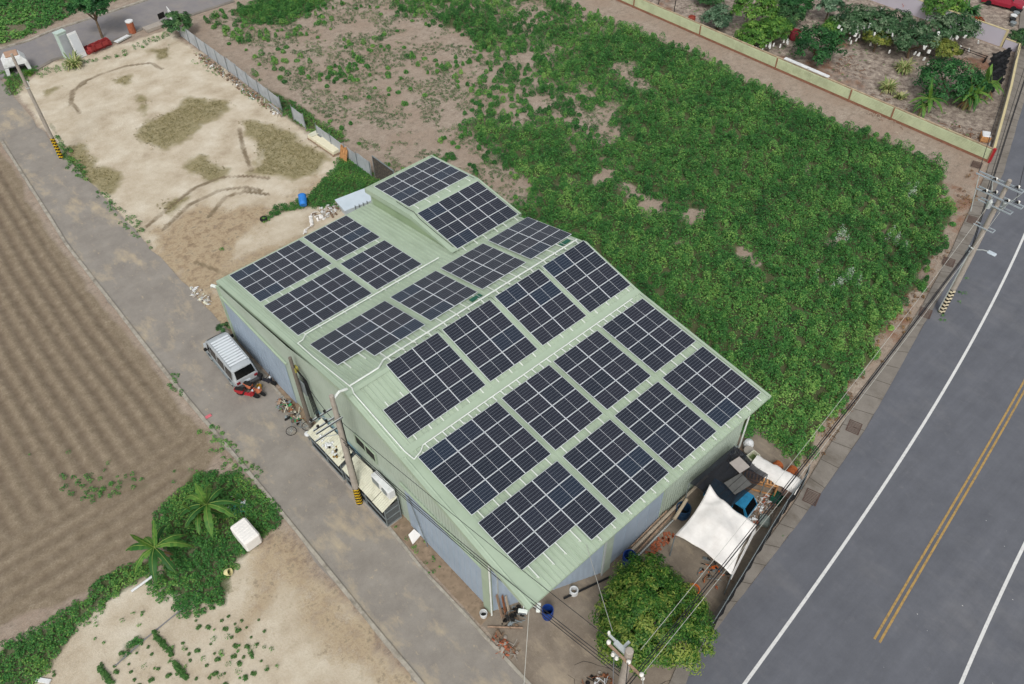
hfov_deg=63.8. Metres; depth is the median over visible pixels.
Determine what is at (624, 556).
barrel
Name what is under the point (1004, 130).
overhead wire
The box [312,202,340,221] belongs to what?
litter
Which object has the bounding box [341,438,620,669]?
overhead wire
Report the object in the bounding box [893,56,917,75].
grass clump
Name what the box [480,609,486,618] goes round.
bucket
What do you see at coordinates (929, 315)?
drain grate
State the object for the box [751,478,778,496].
wooden rack
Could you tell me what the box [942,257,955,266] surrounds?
drain grate
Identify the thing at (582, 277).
solar array
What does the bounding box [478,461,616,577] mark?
solar array
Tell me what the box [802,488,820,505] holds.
drain grate
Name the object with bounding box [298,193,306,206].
barrel
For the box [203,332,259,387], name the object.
parked van
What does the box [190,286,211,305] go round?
rubble
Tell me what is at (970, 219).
drain grate
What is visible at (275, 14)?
creepers
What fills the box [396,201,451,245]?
roof cable
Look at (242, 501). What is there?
litter
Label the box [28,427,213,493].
scattered weeds
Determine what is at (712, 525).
canopy
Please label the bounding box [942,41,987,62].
bench frame
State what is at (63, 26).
side road kerb
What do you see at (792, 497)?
net fence
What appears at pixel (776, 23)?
garden tree
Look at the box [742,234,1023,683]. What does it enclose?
road marking edge
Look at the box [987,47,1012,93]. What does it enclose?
black sheeting
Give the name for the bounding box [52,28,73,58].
tall cabinet
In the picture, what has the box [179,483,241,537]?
banana plant
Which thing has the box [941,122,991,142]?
dry twigs
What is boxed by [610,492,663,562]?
sliding door
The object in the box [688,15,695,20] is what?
garden pot
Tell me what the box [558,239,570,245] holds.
green sheet
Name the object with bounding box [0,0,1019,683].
ground
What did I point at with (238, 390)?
scooter
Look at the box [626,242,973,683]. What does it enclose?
overhead wire
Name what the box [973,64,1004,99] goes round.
banana plant
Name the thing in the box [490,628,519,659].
rubble
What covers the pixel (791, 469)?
rusty drum
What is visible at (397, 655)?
farm road kerb
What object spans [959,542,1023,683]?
road marking edge
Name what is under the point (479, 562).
overhead wire
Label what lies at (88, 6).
young tree
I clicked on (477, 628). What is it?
farm road edge
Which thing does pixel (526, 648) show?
overhead wire
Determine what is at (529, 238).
solar array
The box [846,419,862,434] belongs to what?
drain grate
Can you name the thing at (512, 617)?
scrap pile
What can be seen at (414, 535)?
white sack
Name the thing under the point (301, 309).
solar array
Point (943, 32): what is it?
bagged mango tree
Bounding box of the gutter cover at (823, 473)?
[669,8,1023,683]
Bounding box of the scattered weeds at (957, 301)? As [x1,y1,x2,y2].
[939,277,967,320]
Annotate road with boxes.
[0,0,230,76]
[0,80,525,683]
[686,103,1023,683]
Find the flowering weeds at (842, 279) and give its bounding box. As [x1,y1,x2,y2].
[816,181,918,290]
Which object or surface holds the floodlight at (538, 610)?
attached to the warehouse
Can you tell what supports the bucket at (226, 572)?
on the ground at (84, 378)
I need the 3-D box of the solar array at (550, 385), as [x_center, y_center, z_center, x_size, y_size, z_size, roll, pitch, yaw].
[2.333,3.676,44.265,3.566,0.286,4.960,-34,62,-27]
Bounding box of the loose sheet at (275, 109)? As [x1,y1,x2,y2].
[269,103,281,115]
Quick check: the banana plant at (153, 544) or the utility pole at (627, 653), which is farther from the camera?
the banana plant at (153, 544)
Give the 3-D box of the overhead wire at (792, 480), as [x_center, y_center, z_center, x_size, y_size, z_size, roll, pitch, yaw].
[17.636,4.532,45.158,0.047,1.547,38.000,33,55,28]
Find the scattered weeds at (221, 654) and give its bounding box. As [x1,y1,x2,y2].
[76,611,278,679]
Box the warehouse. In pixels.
[215,155,770,615]
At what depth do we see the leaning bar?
45.34 m
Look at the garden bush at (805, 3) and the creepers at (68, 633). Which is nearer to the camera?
the creepers at (68, 633)
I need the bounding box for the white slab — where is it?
[33,677,51,683]
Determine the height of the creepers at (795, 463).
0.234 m
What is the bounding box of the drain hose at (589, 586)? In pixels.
[563,576,608,598]
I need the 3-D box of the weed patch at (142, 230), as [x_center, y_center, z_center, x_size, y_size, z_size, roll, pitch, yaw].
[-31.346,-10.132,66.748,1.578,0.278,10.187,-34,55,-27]
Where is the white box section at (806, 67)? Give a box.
[784,57,829,77]
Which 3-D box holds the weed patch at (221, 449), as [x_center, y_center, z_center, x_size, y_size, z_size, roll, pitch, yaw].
[-17.478,6.794,50.637,1.858,0.275,5.779,-34,55,-27]
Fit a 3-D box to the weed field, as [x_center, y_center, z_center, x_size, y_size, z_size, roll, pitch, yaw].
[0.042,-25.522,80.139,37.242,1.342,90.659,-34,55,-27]
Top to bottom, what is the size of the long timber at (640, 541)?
0.424 m
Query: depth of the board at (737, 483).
46.32 m
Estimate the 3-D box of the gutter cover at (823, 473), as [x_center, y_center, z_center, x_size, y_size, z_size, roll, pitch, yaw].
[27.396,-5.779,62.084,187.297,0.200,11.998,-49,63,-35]
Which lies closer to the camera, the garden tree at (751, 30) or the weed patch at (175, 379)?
the weed patch at (175, 379)
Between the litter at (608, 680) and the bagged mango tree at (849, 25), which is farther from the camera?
the bagged mango tree at (849, 25)
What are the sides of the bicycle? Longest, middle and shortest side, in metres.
1.683 x 1.026 x 0.511 m
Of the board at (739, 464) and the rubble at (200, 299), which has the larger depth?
the rubble at (200, 299)
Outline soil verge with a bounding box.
[278,387,493,624]
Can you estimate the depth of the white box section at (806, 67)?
79.77 m
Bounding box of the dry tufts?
[209,0,653,204]
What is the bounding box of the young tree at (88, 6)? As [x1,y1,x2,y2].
[65,0,110,37]
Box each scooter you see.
[233,385,259,397]
[243,381,265,395]
[257,372,276,385]
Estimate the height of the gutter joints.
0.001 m
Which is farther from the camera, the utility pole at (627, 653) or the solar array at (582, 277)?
the solar array at (582, 277)
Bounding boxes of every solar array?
[229,240,331,302]
[264,267,371,336]
[303,215,379,260]
[310,301,427,367]
[341,240,421,290]
[374,157,468,207]
[383,332,484,439]
[390,271,478,321]
[417,180,517,249]
[418,402,551,517]
[441,243,528,291]
[442,299,537,382]
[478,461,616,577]
[488,217,573,259]
[495,268,585,346]
[501,365,603,452]
[542,240,629,313]
[553,330,652,411]
[562,419,668,514]
[602,298,697,374]
[614,382,716,469]
[663,346,761,428]
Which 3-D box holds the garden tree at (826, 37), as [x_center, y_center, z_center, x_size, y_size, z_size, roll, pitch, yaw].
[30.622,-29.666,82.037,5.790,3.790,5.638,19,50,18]
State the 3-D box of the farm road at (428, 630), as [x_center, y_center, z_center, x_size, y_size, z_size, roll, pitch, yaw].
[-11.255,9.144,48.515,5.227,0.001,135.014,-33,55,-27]
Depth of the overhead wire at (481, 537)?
37.86 m
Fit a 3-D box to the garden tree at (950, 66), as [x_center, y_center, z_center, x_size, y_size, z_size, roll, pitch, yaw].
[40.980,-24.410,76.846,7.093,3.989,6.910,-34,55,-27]
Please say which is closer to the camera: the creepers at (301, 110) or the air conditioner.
the air conditioner
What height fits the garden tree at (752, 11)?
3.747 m
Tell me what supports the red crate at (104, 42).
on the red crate
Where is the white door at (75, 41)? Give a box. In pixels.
[66,31,86,56]
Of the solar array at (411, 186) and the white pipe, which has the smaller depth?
the white pipe
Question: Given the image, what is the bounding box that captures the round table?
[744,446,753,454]
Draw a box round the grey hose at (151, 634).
[114,589,199,665]
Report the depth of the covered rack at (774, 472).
47.64 m
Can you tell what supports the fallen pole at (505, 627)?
on the yard concrete at (553, 654)
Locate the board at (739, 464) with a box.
[730,457,749,472]
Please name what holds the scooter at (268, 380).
on the farm road at (428, 630)
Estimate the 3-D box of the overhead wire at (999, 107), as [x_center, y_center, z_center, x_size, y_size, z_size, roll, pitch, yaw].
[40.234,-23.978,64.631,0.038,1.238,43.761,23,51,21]
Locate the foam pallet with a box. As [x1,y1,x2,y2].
[307,130,339,156]
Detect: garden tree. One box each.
[698,3,733,29]
[729,0,779,20]
[732,20,777,49]
[759,14,793,47]
[792,21,850,65]
[912,56,994,101]
[920,0,972,15]
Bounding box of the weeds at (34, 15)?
[0,0,116,43]
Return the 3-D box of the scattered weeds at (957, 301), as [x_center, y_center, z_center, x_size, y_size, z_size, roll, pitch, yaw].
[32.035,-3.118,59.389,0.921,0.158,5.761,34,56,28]
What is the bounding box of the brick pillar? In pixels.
[125,19,135,33]
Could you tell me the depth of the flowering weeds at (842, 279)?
63.21 m
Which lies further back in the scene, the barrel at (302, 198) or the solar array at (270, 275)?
the barrel at (302, 198)
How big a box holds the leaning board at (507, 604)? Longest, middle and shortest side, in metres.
1.500 x 0.140 x 0.040 m
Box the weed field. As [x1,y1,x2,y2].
[203,0,957,460]
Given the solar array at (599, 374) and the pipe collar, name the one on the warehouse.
the solar array at (599, 374)
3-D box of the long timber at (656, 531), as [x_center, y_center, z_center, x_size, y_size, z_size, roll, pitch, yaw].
[8.202,10.634,46.466,0.116,0.216,4.011,35,56,29]
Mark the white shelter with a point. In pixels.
(8, 62)
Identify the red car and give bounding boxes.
[981,0,1023,11]
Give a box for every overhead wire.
[293,365,333,420]
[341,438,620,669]
[343,423,613,641]
[343,442,619,672]
[345,445,618,675]
[524,614,528,680]
[586,544,612,630]
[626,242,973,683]
[629,245,972,683]
[641,198,993,648]
[643,211,1000,672]
[703,252,968,593]
[972,81,1023,243]
[973,83,1023,243]
[979,36,1023,170]
[987,70,1023,188]
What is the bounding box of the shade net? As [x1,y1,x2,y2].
[685,445,767,506]
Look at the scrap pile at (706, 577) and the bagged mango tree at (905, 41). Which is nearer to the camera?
the scrap pile at (706, 577)
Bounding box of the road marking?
[874,380,1023,642]
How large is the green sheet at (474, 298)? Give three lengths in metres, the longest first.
0.800 x 0.320 x 0.040 m
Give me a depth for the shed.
65.97 m
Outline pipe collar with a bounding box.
[569,586,577,596]
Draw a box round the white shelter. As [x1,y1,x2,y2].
[1,49,30,75]
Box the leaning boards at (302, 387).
[288,356,320,427]
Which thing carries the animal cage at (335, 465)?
on the soil verge
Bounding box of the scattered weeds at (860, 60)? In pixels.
[686,2,969,135]
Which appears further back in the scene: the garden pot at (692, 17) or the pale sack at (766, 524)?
the garden pot at (692, 17)
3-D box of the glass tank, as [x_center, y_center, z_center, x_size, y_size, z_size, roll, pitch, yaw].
[14.305,7.145,49.228,0.700,1.250,0.500,-29,53,-24]
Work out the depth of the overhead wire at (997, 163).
62.57 m
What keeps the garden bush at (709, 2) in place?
on the ground at (84, 378)
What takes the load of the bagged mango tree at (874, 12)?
on the ground at (84, 378)
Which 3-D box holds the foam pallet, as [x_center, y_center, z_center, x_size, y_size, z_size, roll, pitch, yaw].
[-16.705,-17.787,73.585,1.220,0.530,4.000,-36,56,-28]
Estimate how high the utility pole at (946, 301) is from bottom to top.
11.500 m
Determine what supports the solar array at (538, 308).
on the warehouse
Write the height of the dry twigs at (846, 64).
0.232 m
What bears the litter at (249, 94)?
on the ground at (84, 378)
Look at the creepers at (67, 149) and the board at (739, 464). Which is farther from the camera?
the creepers at (67, 149)
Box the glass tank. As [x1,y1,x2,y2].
[747,450,759,461]
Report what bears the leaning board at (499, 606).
on the yard concrete at (553, 654)
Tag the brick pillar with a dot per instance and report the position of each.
(130, 26)
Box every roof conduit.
[297,257,634,459]
[349,237,588,385]
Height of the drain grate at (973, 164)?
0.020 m
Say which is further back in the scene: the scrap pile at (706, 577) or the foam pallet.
the foam pallet
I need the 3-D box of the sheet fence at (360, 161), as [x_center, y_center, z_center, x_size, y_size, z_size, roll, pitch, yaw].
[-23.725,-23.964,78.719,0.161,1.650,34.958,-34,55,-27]
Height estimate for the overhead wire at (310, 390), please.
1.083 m
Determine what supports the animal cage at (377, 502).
on the soil verge
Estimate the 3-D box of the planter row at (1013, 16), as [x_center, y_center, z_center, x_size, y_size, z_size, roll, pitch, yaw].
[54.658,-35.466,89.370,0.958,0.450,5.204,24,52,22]
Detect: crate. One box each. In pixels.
[84,48,93,54]
[87,44,95,51]
[93,41,102,48]
[99,39,108,45]
[770,491,784,505]
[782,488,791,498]
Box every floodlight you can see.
[518,606,527,614]
[533,603,540,612]
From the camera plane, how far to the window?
46.28 m
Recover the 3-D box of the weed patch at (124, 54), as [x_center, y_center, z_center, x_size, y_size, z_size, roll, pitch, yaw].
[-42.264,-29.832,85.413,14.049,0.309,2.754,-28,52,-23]
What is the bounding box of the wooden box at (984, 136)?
[979,131,990,142]
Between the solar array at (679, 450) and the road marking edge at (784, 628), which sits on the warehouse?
the solar array at (679, 450)
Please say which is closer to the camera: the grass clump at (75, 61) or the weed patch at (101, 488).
the weed patch at (101, 488)
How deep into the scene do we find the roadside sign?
89.07 m
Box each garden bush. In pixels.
[697,0,724,5]
[775,4,805,27]
[778,0,815,12]
[820,16,843,31]
[862,29,893,51]
[928,38,963,58]
[1007,28,1023,45]
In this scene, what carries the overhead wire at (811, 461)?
attached to the utility pole at (627, 653)
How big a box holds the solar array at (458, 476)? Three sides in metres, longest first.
5.359 x 4.960 x 0.289 m
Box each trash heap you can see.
[319,434,333,448]
[328,446,343,459]
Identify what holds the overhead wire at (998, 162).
attached to the utility pole at (946, 301)
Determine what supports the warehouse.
on the ground at (84, 378)
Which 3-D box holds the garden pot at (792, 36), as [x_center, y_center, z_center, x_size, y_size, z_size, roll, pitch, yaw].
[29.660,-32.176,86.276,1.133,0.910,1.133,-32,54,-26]
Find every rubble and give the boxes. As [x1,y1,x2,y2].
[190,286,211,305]
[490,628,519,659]
[645,531,675,553]
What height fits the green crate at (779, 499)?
0.500 m
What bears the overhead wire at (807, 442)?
attached to the utility pole at (946, 301)
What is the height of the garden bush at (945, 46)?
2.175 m
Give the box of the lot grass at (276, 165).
[47,47,321,213]
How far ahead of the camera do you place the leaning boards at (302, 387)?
49.16 m
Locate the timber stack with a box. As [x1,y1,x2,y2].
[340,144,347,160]
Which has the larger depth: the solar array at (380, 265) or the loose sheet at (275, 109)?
the loose sheet at (275, 109)
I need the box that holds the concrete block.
[142,21,162,32]
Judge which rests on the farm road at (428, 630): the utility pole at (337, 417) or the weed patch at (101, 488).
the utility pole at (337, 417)
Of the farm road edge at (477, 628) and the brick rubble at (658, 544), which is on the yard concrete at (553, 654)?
the brick rubble at (658, 544)
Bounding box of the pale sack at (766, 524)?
[758,514,770,527]
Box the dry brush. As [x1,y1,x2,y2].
[803,169,977,465]
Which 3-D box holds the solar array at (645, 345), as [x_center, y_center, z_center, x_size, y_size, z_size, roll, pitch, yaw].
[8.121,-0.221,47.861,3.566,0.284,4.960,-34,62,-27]
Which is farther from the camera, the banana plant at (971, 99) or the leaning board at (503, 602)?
the banana plant at (971, 99)
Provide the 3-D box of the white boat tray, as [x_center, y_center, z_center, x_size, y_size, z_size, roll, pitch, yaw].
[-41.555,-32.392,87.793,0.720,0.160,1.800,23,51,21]
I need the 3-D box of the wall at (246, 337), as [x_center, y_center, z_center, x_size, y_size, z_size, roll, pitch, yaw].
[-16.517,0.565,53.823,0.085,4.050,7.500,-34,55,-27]
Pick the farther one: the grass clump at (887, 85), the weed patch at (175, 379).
the grass clump at (887, 85)
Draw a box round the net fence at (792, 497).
[702,465,809,644]
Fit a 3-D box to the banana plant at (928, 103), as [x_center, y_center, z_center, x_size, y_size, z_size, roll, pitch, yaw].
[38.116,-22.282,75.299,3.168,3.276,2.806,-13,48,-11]
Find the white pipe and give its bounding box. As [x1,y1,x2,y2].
[131,575,151,591]
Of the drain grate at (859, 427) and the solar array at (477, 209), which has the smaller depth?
the drain grate at (859, 427)
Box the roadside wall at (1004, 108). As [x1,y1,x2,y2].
[992,43,1021,147]
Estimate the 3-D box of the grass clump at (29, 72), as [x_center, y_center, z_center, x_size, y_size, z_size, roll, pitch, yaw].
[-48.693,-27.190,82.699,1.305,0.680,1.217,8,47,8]
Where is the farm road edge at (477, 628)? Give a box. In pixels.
[226,330,530,683]
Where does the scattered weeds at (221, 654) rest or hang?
on the ground at (84, 378)
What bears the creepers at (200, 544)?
on the ground at (84, 378)
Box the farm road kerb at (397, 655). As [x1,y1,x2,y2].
[0,139,423,683]
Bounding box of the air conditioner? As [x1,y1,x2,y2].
[371,471,395,499]
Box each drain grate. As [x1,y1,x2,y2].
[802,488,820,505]
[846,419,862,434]
[918,307,932,318]
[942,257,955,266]
[967,215,979,223]
[971,160,982,168]
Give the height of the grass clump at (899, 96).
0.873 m
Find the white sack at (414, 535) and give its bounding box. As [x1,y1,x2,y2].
[409,529,420,543]
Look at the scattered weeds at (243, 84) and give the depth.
81.78 m
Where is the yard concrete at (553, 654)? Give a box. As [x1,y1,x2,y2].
[483,426,793,683]
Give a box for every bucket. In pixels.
[223,568,232,575]
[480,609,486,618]
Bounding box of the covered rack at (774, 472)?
[752,455,801,502]
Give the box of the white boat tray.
[114,35,130,42]
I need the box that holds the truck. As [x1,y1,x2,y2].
[703,492,756,518]
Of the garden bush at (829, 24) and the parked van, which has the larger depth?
the garden bush at (829, 24)
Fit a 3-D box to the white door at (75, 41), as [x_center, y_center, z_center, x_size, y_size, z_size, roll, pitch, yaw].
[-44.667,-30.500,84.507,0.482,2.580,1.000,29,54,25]
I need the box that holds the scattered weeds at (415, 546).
[394,525,440,572]
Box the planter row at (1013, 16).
[1009,7,1023,26]
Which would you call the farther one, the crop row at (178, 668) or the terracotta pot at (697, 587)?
the terracotta pot at (697, 587)
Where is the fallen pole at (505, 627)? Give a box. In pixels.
[487,626,522,628]
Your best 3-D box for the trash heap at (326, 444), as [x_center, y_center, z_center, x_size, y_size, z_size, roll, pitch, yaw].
[-11.084,5.990,48.878,1.330,0.314,0.646,26,52,23]
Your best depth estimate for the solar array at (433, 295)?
49.54 m
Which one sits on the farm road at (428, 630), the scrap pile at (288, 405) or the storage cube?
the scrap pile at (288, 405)
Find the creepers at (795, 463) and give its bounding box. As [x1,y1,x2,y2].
[764,427,801,466]
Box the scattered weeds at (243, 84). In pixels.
[191,53,275,107]
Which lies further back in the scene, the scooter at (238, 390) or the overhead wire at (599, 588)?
the scooter at (238, 390)
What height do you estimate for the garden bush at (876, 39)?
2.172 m
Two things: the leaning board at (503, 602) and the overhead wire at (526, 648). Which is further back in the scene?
the leaning board at (503, 602)
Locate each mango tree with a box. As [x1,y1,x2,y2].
[588,551,719,677]
[826,3,875,43]
[847,4,901,45]
[876,8,916,43]
[888,24,941,63]
[913,11,958,47]
[934,11,984,50]
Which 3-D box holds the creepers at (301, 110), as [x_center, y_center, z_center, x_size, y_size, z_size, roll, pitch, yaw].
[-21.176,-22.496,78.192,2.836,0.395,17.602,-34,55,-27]
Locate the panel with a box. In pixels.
[372,155,393,179]
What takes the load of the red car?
on the ground at (84, 378)
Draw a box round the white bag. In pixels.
[743,438,753,446]
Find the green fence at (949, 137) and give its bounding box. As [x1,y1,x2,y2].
[617,0,996,162]
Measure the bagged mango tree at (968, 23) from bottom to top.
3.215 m
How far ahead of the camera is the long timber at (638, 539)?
46.15 m
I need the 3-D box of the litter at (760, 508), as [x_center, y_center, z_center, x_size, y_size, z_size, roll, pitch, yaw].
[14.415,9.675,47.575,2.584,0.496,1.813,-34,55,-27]
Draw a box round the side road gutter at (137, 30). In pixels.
[0,0,234,79]
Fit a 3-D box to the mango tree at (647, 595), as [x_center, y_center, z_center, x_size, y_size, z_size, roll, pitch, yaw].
[6.797,14.051,40.695,6.458,4.507,6.620,-34,55,-27]
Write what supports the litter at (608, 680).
on the yard concrete at (553, 654)
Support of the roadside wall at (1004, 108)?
on the ground at (84, 378)
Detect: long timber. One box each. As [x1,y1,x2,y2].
[631,486,697,550]
[631,510,666,546]
[636,507,678,552]
[638,519,673,555]
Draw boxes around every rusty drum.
[772,460,782,468]
[786,465,797,475]
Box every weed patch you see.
[31,32,167,76]
[59,471,142,503]
[96,191,152,248]
[167,373,183,394]
[197,424,262,477]
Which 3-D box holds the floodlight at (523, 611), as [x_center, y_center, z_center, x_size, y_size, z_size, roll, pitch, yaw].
[0.515,12.244,37.719,0.440,0.198,0.424,6,47,7]
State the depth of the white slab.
41.23 m
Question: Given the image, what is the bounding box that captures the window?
[353,432,377,464]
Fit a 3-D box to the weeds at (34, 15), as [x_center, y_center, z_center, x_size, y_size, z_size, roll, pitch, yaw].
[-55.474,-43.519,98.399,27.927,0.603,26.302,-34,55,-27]
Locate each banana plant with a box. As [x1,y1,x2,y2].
[125,520,194,585]
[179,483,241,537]
[909,78,948,117]
[952,76,993,112]
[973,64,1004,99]
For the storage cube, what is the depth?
45.89 m
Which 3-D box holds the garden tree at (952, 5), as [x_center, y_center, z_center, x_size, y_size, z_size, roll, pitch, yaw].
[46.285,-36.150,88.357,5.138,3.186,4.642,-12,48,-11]
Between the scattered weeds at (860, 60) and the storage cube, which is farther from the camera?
the scattered weeds at (860, 60)
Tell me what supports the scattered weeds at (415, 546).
on the soil verge
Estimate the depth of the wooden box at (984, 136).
73.00 m
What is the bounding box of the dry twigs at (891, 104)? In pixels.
[859,88,931,133]
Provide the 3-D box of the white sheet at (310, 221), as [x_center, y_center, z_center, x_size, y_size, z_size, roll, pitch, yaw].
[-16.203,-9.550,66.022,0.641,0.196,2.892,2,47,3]
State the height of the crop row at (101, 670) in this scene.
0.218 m
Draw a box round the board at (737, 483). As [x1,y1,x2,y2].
[724,473,751,493]
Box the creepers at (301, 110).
[250,68,348,142]
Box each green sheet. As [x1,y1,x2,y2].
[469,294,481,301]
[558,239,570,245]
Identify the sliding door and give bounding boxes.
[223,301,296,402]
[404,490,482,600]
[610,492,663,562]
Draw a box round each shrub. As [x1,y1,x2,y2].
[161,10,193,36]
[215,322,230,332]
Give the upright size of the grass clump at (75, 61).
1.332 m
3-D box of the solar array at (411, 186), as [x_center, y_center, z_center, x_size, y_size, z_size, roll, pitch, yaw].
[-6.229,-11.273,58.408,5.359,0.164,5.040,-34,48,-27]
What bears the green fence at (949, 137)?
on the ground at (84, 378)
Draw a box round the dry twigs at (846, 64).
[826,55,865,74]
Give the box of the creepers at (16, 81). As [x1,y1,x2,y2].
[0,65,36,94]
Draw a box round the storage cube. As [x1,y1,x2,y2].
[230,518,261,551]
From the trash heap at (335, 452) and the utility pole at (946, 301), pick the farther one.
the utility pole at (946, 301)
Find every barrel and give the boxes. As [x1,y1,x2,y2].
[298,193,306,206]
[542,604,553,620]
[622,549,635,566]
[675,501,691,520]
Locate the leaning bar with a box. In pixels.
[408,496,427,546]
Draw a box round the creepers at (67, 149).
[55,135,88,180]
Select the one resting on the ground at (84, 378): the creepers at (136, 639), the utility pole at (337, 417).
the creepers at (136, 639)
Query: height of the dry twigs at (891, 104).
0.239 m
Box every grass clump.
[23,68,35,75]
[59,50,85,71]
[876,76,901,93]
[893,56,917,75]
[893,90,909,99]
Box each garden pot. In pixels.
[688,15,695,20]
[789,28,801,40]
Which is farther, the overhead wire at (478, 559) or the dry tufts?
the dry tufts
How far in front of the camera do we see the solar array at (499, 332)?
46.54 m
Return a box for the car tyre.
[260,216,267,221]
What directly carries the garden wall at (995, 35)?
on the ground at (84, 378)
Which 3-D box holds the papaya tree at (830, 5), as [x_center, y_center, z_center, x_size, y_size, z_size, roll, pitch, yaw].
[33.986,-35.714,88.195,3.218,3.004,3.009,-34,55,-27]
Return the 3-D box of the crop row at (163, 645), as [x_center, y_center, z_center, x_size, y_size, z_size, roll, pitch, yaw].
[-18.056,15.534,42.460,2.038,0.231,0.495,33,55,28]
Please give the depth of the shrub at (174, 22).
86.70 m
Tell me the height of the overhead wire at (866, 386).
1.481 m
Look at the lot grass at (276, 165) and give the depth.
73.90 m
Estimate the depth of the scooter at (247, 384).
53.56 m
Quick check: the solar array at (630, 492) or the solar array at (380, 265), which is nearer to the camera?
the solar array at (630, 492)
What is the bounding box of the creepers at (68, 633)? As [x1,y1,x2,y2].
[0,556,161,683]
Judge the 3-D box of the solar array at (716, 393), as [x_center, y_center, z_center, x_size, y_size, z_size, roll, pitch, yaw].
[11.229,2.586,45.905,3.566,0.263,4.560,-34,62,-27]
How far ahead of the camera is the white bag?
50.31 m
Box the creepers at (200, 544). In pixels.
[145,469,283,618]
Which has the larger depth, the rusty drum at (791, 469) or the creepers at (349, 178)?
the creepers at (349, 178)
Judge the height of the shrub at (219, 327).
0.612 m
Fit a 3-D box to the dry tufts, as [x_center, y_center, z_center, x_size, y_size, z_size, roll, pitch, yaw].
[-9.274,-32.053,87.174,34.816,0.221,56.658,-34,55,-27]
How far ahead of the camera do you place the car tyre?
66.34 m
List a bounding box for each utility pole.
[10,53,62,159]
[309,388,362,505]
[607,631,644,683]
[938,171,1023,313]
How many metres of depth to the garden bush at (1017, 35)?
84.11 m
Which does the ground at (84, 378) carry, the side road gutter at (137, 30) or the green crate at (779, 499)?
the side road gutter at (137, 30)
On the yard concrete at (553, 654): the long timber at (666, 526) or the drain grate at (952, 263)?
the long timber at (666, 526)
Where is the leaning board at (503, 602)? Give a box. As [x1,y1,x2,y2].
[501,595,506,614]
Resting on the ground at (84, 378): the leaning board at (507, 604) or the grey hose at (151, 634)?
the grey hose at (151, 634)
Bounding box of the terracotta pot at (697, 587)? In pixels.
[690,583,699,593]
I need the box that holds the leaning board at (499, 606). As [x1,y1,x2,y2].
[496,594,502,618]
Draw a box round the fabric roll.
[673,498,687,519]
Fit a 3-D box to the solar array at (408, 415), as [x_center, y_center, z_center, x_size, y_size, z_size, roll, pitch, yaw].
[-4.822,2.252,44.447,5.359,0.166,4.870,-34,69,-27]
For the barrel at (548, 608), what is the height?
0.860 m
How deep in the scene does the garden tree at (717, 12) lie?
86.58 m
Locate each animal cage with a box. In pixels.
[307,418,354,482]
[342,453,401,528]
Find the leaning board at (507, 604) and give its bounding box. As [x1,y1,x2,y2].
[505,595,509,613]
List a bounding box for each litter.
[193,53,282,116]
[225,494,249,514]
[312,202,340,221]
[581,671,613,683]
[749,494,776,524]
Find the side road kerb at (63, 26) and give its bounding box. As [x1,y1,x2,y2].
[0,0,146,49]
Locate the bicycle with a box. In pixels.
[286,419,310,435]
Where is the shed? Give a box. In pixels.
[335,189,370,214]
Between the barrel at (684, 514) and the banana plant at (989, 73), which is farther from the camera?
the banana plant at (989, 73)
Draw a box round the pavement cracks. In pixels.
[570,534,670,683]
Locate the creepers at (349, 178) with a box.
[262,157,379,222]
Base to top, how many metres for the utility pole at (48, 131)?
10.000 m
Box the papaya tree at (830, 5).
[815,0,844,21]
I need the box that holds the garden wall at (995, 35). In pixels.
[872,0,1018,51]
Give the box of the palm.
[955,0,984,17]
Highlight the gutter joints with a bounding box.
[705,59,1023,641]
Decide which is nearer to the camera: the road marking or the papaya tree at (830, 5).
the road marking
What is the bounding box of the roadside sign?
[157,12,164,19]
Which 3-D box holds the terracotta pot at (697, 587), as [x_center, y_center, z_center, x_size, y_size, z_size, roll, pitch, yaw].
[9.714,13.305,44.059,0.660,0.420,0.650,-34,55,-27]
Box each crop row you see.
[97,664,115,683]
[152,629,173,656]
[172,660,188,680]
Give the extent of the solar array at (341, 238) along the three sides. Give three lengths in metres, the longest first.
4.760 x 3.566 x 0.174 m
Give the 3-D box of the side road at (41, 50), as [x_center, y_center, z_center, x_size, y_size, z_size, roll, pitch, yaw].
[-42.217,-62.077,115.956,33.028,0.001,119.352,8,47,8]
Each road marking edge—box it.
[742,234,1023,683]
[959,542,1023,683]
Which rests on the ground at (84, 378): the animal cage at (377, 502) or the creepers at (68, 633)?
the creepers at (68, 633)
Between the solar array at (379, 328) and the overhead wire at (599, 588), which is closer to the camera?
the overhead wire at (599, 588)
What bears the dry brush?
on the ground at (84, 378)
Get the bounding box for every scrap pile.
[276,396,303,424]
[501,605,525,628]
[697,556,735,588]
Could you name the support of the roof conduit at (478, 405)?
on the warehouse
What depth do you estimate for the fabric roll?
46.46 m
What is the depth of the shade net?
46.80 m
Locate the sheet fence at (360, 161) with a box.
[179,25,371,176]
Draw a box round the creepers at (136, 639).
[123,635,142,656]
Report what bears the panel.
on the ground at (84, 378)
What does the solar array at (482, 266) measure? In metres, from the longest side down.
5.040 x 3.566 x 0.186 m
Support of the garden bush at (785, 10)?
on the ground at (84, 378)
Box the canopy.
[669,485,755,594]
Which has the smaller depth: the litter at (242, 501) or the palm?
the litter at (242, 501)
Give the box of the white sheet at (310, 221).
[303,212,314,233]
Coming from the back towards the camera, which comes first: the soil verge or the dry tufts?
the dry tufts
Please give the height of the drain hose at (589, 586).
0.120 m
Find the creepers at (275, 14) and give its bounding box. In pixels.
[233,0,329,25]
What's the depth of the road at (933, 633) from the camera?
46.37 m

